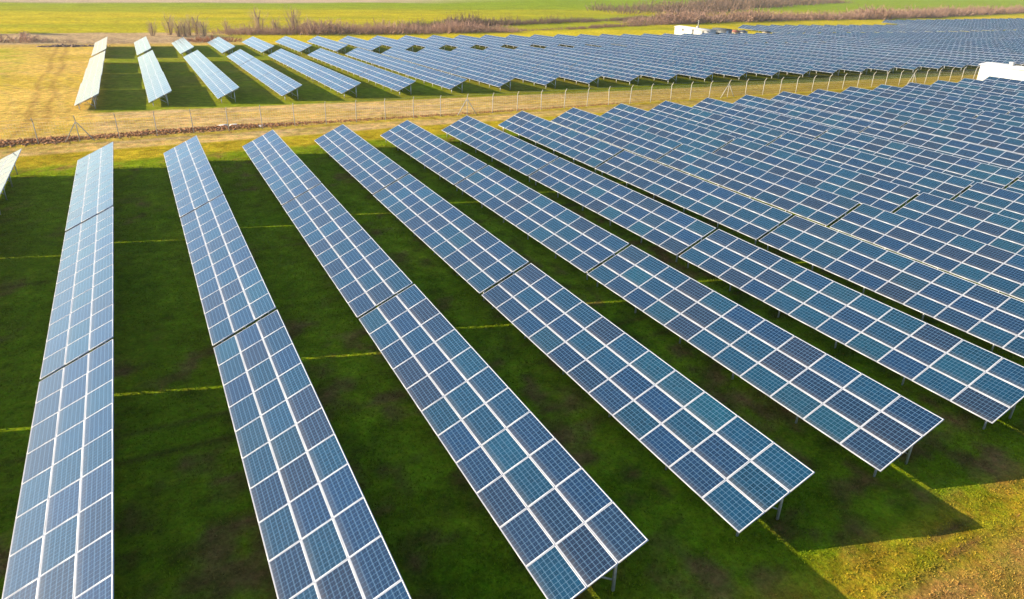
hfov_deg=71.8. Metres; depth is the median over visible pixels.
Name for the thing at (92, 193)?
solar table
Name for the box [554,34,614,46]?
solar table
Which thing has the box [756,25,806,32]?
solar table
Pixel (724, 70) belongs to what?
solar table
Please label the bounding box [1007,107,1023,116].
solar table
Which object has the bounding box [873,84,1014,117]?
solar table
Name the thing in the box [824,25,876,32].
solar table
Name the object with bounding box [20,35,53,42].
bush
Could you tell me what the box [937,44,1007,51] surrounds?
solar table
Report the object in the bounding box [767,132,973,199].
solar table
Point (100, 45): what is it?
solar table
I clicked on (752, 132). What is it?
solar table
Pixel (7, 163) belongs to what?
solar table
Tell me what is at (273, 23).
bare tree
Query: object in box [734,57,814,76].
solar table
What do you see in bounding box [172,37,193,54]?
solar table
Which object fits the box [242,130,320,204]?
solar table
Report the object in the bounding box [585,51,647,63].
solar table
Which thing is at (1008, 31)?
solar table
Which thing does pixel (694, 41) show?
solar table
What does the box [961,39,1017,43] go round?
solar table
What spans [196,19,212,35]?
bare tree
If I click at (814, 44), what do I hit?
solar table
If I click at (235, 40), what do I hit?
bush
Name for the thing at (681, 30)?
inverter building
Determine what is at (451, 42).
solar table
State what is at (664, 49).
solar table
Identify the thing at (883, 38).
solar table
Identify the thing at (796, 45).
solar table
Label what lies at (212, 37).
bush
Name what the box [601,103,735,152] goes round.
solar table
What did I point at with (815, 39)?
solar table
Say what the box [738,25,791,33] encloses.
solar table
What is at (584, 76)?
solar table
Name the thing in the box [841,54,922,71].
solar table
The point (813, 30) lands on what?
solar table
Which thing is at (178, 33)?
bare tree
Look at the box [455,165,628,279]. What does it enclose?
solar table
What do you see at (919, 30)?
solar table
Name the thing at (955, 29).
solar table
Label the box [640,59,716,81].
solar table
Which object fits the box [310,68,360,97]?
solar table
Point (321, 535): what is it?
solar table
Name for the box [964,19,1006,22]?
solar table
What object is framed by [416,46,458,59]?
solar table
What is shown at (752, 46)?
solar table
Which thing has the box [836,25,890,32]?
solar table
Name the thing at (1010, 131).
solar table
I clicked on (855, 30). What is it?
solar table
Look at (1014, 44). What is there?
solar table
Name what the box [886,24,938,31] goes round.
solar table
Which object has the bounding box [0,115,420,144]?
weed strip
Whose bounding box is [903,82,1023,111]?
solar table
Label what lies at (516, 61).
solar table
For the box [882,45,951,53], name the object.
solar table
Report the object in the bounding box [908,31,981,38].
solar table
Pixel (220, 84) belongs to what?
solar table
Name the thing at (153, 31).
bare tree
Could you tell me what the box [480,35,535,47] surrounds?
solar table
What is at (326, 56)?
solar table
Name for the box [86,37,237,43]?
shrub patch
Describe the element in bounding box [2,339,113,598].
solar table
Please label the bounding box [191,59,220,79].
solar table
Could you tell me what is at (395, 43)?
solar table
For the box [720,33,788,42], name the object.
solar table
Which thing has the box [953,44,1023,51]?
solar table
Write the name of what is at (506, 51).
solar table
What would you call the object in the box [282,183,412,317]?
solar table
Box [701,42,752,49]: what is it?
solar table
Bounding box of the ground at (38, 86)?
[0,0,1023,598]
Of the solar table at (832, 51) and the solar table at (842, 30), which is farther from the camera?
the solar table at (842, 30)
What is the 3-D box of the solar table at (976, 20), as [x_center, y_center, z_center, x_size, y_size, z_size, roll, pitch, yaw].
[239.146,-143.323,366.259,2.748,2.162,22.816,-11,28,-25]
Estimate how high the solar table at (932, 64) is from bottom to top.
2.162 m
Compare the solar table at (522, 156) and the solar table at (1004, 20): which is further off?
the solar table at (1004, 20)
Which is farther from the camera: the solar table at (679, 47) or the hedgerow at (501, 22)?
the hedgerow at (501, 22)
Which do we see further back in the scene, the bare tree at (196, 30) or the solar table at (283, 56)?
the bare tree at (196, 30)
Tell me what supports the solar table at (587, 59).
on the ground at (38, 86)
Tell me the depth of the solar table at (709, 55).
154.37 m
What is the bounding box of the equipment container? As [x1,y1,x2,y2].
[712,28,731,33]
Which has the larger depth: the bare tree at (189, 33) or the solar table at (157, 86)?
the bare tree at (189, 33)
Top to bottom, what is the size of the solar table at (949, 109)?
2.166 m
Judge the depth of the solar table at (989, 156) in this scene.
64.25 m
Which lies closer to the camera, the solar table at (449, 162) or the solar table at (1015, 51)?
the solar table at (449, 162)
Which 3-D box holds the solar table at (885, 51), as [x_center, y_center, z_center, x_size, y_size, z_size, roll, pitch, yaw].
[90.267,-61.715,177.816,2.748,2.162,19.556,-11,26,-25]
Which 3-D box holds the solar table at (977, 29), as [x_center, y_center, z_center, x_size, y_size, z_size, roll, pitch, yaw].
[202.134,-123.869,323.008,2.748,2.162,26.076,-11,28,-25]
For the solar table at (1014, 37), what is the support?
on the ground at (38, 86)
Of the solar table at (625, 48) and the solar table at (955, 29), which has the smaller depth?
the solar table at (625, 48)
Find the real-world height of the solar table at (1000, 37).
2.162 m
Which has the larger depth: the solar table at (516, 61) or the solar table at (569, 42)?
the solar table at (569, 42)
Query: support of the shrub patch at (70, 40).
on the ground at (38, 86)
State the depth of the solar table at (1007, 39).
234.92 m
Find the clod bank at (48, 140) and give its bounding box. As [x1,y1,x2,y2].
[0,103,619,147]
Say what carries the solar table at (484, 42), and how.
on the ground at (38, 86)
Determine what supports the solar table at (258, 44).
on the ground at (38, 86)
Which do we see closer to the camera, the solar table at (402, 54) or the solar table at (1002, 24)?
the solar table at (402, 54)
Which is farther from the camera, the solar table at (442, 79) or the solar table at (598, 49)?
the solar table at (598, 49)
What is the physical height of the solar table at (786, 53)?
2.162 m
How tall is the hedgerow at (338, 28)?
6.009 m
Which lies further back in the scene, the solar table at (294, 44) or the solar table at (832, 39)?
the solar table at (832, 39)
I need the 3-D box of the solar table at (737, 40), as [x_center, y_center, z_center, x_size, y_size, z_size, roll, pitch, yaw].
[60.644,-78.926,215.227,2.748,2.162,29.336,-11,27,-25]
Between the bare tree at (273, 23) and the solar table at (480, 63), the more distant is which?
the bare tree at (273, 23)
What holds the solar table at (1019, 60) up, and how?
on the ground at (38, 86)
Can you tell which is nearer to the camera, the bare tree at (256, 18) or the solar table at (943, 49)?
the solar table at (943, 49)
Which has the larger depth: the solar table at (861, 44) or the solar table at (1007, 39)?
the solar table at (1007, 39)
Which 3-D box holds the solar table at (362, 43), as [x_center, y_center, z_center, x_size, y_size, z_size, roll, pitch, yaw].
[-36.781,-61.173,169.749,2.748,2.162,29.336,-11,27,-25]
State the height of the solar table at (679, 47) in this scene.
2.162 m
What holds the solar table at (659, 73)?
on the ground at (38, 86)
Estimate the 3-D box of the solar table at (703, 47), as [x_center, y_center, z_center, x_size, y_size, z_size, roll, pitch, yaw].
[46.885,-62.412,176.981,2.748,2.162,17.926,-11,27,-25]
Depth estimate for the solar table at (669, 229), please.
46.33 m
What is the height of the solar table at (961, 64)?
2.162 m
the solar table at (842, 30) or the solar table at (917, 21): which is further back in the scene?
the solar table at (917, 21)
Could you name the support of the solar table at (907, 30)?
on the ground at (38, 86)
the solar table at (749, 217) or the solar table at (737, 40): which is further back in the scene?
the solar table at (737, 40)
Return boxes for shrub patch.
[1,36,76,42]
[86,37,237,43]
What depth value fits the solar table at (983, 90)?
96.52 m
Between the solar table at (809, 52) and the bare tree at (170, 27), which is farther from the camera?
the bare tree at (170, 27)
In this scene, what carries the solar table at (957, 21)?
on the ground at (38, 86)
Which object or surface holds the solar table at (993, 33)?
on the ground at (38, 86)
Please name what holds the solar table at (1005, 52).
on the ground at (38, 86)
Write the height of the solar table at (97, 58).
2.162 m
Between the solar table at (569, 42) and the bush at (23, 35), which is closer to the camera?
the bush at (23, 35)
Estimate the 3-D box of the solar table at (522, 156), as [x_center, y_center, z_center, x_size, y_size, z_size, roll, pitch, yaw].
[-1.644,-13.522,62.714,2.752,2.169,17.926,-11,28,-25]
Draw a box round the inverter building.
[674,25,716,34]
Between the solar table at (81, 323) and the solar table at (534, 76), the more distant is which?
the solar table at (534, 76)
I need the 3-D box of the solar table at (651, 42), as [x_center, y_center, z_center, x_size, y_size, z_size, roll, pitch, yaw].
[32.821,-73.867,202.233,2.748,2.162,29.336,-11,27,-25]
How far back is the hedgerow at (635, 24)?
280.20 m
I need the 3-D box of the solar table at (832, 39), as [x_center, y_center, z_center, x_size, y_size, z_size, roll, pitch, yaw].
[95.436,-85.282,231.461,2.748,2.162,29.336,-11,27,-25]
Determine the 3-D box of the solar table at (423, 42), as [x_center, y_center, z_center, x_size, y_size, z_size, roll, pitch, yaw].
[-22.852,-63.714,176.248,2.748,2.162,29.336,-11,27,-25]
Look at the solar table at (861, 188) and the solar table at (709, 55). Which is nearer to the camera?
the solar table at (861, 188)
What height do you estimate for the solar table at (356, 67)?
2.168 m
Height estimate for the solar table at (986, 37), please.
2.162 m
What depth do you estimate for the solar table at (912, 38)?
243.61 m
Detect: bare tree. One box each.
[146,21,156,35]
[160,11,174,34]
[171,20,187,35]
[178,18,189,35]
[185,13,202,34]
[185,15,195,35]
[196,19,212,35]
[221,18,230,31]
[247,6,267,27]
[270,16,281,29]
[281,4,302,29]
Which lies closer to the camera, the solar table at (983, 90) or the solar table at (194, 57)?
the solar table at (983, 90)
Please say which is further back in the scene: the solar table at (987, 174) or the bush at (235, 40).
the bush at (235, 40)
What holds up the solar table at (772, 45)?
on the ground at (38, 86)
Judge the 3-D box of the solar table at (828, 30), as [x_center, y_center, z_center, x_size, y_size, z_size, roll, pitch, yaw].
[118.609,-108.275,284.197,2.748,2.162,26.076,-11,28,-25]
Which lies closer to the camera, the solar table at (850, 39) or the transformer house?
the transformer house
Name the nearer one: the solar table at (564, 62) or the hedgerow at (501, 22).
the solar table at (564, 62)
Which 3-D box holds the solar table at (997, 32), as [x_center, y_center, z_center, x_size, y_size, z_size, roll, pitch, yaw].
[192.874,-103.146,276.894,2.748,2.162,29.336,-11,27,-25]
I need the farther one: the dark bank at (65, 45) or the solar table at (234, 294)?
the dark bank at (65, 45)
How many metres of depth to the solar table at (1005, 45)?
207.83 m
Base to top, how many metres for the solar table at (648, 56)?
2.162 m
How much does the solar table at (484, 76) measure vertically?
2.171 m
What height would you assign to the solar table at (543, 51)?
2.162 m
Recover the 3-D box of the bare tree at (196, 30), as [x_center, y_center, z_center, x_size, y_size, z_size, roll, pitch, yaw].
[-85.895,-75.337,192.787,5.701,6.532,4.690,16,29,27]
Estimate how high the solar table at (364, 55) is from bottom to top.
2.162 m
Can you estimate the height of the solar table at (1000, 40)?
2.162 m
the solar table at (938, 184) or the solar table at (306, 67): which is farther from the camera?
the solar table at (306, 67)
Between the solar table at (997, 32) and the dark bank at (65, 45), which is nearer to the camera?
the dark bank at (65, 45)
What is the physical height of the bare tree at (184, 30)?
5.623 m
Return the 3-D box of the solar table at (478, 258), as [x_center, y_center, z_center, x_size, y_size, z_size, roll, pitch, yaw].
[-4.447,-4.209,42.799,2.752,2.166,17.926,-11,28,-25]
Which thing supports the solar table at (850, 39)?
on the ground at (38, 86)
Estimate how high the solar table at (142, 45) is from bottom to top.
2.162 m
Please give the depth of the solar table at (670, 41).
200.42 m
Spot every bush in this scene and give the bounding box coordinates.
[0,34,17,42]
[2,30,38,42]
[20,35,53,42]
[186,34,209,41]
[197,34,231,41]
[222,36,241,41]
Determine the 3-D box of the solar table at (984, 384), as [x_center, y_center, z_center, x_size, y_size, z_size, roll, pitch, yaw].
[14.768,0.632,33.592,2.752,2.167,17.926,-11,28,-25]
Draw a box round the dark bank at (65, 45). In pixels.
[36,43,109,46]
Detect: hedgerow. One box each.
[208,14,524,35]
[395,9,701,27]
[517,19,705,31]
[616,3,1023,23]
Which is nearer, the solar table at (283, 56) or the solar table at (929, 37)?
the solar table at (283, 56)
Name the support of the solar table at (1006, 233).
on the ground at (38, 86)
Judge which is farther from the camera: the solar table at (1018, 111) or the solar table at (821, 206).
the solar table at (1018, 111)
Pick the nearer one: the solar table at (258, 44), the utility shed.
the solar table at (258, 44)
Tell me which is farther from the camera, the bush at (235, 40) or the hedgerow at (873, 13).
the hedgerow at (873, 13)
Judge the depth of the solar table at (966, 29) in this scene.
315.63 m
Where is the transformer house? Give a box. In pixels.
[977,62,1023,80]
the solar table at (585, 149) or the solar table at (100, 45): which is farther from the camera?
the solar table at (100, 45)
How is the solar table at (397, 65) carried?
on the ground at (38, 86)
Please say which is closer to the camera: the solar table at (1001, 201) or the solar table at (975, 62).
the solar table at (1001, 201)
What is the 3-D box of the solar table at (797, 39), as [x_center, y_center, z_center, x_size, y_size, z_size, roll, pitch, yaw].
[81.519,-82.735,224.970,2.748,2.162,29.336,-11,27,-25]
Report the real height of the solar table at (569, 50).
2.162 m
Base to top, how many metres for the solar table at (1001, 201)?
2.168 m
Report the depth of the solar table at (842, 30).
283.24 m
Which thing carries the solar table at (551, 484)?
on the ground at (38, 86)
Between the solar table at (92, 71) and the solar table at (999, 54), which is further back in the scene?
the solar table at (999, 54)
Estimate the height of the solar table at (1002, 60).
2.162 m
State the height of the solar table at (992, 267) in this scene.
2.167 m
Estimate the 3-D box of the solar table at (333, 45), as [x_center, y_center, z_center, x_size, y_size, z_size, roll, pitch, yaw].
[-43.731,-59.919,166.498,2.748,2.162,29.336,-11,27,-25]
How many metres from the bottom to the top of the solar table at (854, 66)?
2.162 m
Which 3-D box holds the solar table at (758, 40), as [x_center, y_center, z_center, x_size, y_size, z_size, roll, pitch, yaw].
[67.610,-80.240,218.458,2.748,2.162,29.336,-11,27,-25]
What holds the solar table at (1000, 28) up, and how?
on the ground at (38, 86)
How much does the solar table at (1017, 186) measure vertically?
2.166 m
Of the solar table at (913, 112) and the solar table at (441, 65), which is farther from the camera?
the solar table at (441, 65)
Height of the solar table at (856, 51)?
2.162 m
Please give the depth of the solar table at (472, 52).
150.33 m
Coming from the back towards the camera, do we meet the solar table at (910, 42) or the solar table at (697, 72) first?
the solar table at (910, 42)
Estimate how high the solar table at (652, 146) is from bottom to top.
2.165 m
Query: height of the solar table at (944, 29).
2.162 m
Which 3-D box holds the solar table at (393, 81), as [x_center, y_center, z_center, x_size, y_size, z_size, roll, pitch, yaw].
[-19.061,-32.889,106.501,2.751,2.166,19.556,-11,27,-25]
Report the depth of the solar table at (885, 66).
145.12 m
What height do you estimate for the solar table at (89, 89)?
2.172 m
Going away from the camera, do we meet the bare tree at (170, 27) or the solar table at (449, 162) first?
the solar table at (449, 162)
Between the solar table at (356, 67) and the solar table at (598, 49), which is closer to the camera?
the solar table at (356, 67)
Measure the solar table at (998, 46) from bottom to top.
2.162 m
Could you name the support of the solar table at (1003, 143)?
on the ground at (38, 86)
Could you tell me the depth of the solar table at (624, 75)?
120.66 m
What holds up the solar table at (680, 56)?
on the ground at (38, 86)
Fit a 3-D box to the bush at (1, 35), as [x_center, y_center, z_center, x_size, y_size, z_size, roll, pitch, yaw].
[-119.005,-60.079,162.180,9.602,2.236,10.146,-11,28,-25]
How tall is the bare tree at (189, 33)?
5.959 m
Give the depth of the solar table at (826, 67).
139.00 m
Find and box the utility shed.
[732,30,740,33]
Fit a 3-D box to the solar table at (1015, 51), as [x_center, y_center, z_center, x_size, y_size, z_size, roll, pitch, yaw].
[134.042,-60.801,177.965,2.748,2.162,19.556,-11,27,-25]
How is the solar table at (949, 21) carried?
on the ground at (38, 86)
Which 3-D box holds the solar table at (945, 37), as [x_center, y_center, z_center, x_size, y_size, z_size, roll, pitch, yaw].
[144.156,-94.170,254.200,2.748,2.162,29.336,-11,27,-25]
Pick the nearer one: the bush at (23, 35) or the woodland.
the bush at (23, 35)
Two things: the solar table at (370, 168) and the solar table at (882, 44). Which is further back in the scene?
the solar table at (882, 44)
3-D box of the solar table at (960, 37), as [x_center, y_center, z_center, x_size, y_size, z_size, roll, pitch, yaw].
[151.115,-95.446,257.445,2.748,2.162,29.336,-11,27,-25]
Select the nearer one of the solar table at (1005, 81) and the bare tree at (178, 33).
the solar table at (1005, 81)
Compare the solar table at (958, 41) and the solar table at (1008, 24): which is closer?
the solar table at (958, 41)
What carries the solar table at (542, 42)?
on the ground at (38, 86)
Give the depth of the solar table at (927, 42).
212.06 m
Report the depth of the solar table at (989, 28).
321.72 m
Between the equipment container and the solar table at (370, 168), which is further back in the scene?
the equipment container
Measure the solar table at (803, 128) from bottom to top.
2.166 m
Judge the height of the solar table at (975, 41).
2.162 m
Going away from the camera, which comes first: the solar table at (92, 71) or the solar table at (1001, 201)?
the solar table at (1001, 201)
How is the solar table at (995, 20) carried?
on the ground at (38, 86)
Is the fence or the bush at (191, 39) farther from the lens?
the bush at (191, 39)
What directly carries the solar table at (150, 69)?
on the ground at (38, 86)
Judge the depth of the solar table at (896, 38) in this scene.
239.71 m
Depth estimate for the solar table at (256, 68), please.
114.97 m
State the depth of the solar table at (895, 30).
296.36 m
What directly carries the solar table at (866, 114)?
on the ground at (38, 86)
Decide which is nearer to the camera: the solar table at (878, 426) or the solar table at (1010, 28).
the solar table at (878, 426)
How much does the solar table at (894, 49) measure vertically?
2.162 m
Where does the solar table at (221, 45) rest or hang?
on the ground at (38, 86)
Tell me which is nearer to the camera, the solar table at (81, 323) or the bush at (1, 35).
the solar table at (81, 323)
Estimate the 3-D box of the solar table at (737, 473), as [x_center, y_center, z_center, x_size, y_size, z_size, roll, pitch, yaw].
[3.774,2.876,28.250,2.752,2.166,17.926,-11,28,-25]
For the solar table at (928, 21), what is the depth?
349.31 m
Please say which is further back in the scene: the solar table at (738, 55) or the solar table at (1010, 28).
the solar table at (1010, 28)
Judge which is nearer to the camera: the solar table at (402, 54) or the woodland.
the solar table at (402, 54)
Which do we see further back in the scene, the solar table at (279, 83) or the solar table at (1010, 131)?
the solar table at (279, 83)
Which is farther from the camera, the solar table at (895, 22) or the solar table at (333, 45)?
the solar table at (895, 22)
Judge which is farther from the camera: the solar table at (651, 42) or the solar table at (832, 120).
the solar table at (651, 42)
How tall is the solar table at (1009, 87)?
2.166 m
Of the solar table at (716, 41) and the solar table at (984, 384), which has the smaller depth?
the solar table at (984, 384)
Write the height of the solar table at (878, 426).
2.164 m
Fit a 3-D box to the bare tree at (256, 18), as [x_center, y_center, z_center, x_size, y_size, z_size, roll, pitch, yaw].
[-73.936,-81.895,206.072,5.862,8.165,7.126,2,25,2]
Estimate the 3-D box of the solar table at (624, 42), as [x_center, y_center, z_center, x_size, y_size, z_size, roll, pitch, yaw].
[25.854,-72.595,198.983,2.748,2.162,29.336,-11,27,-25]
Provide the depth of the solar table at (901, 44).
205.79 m
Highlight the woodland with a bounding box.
[585,0,855,14]
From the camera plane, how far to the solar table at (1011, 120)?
77.34 m
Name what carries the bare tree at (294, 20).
on the ground at (38, 86)
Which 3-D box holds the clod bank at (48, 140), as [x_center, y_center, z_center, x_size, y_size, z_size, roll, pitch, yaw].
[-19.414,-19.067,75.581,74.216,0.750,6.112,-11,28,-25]
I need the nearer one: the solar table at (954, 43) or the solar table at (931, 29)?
the solar table at (954, 43)
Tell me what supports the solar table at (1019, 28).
on the ground at (38, 86)
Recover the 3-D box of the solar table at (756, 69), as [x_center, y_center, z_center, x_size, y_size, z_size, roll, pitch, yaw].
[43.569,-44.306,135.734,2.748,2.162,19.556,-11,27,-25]
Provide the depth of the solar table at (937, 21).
352.79 m
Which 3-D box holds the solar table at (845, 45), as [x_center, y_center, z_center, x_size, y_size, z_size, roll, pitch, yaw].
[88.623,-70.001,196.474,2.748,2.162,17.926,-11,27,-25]
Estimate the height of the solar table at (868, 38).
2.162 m
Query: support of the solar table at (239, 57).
on the ground at (38, 86)
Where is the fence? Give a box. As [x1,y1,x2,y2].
[0,63,1023,145]
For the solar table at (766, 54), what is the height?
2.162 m
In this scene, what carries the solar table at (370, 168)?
on the ground at (38, 86)
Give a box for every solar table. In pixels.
[0,149,21,214]
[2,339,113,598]
[40,207,113,379]
[65,142,112,230]
[74,73,100,108]
[82,60,103,81]
[87,51,104,67]
[91,37,106,55]
[134,36,150,55]
[138,50,155,66]
[140,59,162,80]
[144,72,171,105]
[164,135,222,216]
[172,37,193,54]
[180,194,275,345]
[183,50,206,65]
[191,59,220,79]
[203,71,238,102]
[207,37,234,55]
[214,310,411,598]
[227,49,254,66]
[240,58,274,81]
[242,36,273,53]
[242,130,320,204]
[258,69,301,99]
[268,49,299,67]
[275,36,311,54]
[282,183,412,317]
[285,57,324,79]
[307,36,346,53]
[308,48,341,65]
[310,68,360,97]
[314,124,408,200]
[329,56,373,78]
[339,36,382,52]
[345,47,382,65]
[359,67,414,94]
[359,284,648,598]
[368,36,414,51]
[370,55,419,76]
[373,174,528,300]
[380,120,486,190]
[381,47,421,62]
[398,35,447,49]
[406,66,466,92]
[410,54,461,73]
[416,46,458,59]
[427,35,477,47]
[442,116,557,181]
[448,54,502,70]
[449,64,515,90]
[451,46,493,58]
[453,35,506,47]
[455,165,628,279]
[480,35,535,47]
[482,263,814,535]
[483,45,527,57]
[486,53,541,68]
[491,63,559,87]
[498,111,622,172]
[505,34,561,47]
[514,45,560,55]
[520,52,578,66]
[529,157,715,261]
[531,34,588,46]
[532,62,602,86]
[544,45,590,54]
[551,107,681,161]
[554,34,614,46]
[554,52,613,65]
[569,62,642,84]
[573,44,621,53]
[577,34,638,45]
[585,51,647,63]
[587,245,943,476]
[595,150,792,245]
[599,34,661,45]
[601,44,648,52]
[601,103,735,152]
[606,60,681,82]
[615,50,678,62]
[621,34,685,44]
[626,43,676,52]
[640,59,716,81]
[641,33,707,44]
[645,50,708,61]
[649,101,784,144]
[653,43,702,51]
[657,144,859,226]
[662,33,728,43]
[673,49,737,60]
[674,59,750,79]
[677,43,728,50]
[679,229,1023,429]
[682,33,749,43]
[692,97,830,138]
[700,33,769,42]
[700,49,765,59]
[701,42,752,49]
[705,58,782,78]
[713,138,919,211]
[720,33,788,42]
[724,42,776,49]
[726,48,792,58]
[733,95,873,133]
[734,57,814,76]
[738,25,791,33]
[738,33,807,42]
[746,42,798,48]
[750,48,817,58]
[755,33,825,41]
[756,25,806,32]
[759,215,1023,357]
[762,56,843,74]
[767,41,821,48]
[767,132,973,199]
[770,25,821,32]
[770,91,911,126]
[772,32,844,41]
[774,47,842,57]
[784,25,835,32]
[788,32,861,41]
[788,41,841,47]
[790,56,871,73]
[797,25,849,32]
[798,47,865,56]
[804,32,877,41]
[807,41,861,47]
[808,89,948,122]
[811,24,862,31]
[815,127,1022,188]
[816,55,897,72]
[819,46,888,55]
[821,32,893,40]
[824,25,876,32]
[827,41,881,47]
[830,203,1023,300]
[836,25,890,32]
[836,32,910,40]
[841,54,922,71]
[841,86,982,119]
[842,46,909,54]
[846,40,900,46]
[849,24,903,31]
[851,32,925,40]
[859,122,1023,177]
[861,46,930,54]
[862,24,915,31]
[863,40,919,46]
[865,32,940,39]
[865,54,947,71]
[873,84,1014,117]
[874,24,927,31]
[879,32,954,39]
[882,20,927,24]
[882,40,937,45]
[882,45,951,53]
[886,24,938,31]
[887,53,970,69]
[893,32,968,39]
[894,192,1023,255]
[896,20,937,23]
[897,24,950,31]
[898,40,953,45]
[900,45,970,53]
[901,118,1023,154]
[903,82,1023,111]
[906,19,947,23]
[908,24,962,31]
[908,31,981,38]
[909,52,993,66]
[914,39,970,44]
[916,19,957,23]
[919,24,973,31]
[920,45,989,52]
[921,31,996,38]
[926,19,968,23]
[931,23,984,30]
[931,39,987,44]
[931,52,1014,63]
[931,80,1023,99]
[934,31,1009,38]
[935,19,978,23]
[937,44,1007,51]
[939,114,1023,139]
[941,23,994,30]
[945,19,988,22]
[946,31,1021,38]
[946,39,1002,44]
[950,52,1023,64]
[951,23,1005,30]
[952,182,1023,220]
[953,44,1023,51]
[954,19,997,22]
[958,31,1023,37]
[958,78,1023,92]
[961,23,1016,30]
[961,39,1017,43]
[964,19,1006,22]
[970,31,1023,34]
[970,51,1023,57]
[971,23,1023,29]
[971,44,1023,48]
[975,19,1012,22]
[975,111,1023,127]
[976,39,1023,43]
[982,18,1023,22]
[982,23,1023,26]
[983,76,1023,86]
[984,31,1023,33]
[987,43,1023,46]
[990,50,1023,54]
[991,38,1023,41]
[992,22,1023,25]
[994,30,1023,32]
[1004,43,1023,45]
[1006,175,1023,193]
[1007,50,1023,52]
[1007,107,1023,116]
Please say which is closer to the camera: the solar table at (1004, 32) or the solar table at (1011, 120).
the solar table at (1011, 120)
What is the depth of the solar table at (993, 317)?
36.02 m
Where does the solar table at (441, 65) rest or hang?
on the ground at (38, 86)
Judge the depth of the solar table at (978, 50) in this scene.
189.76 m
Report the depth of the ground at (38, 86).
31.44 m
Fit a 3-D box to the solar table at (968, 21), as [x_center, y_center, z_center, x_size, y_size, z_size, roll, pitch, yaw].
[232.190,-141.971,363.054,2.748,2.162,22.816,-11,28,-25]
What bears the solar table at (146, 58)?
on the ground at (38, 86)
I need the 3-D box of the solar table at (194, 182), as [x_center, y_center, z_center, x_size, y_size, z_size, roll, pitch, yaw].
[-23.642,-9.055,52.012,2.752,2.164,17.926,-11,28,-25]
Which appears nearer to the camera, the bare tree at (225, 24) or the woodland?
the bare tree at (225, 24)
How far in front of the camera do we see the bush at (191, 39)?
176.87 m
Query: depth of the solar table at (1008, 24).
345.65 m

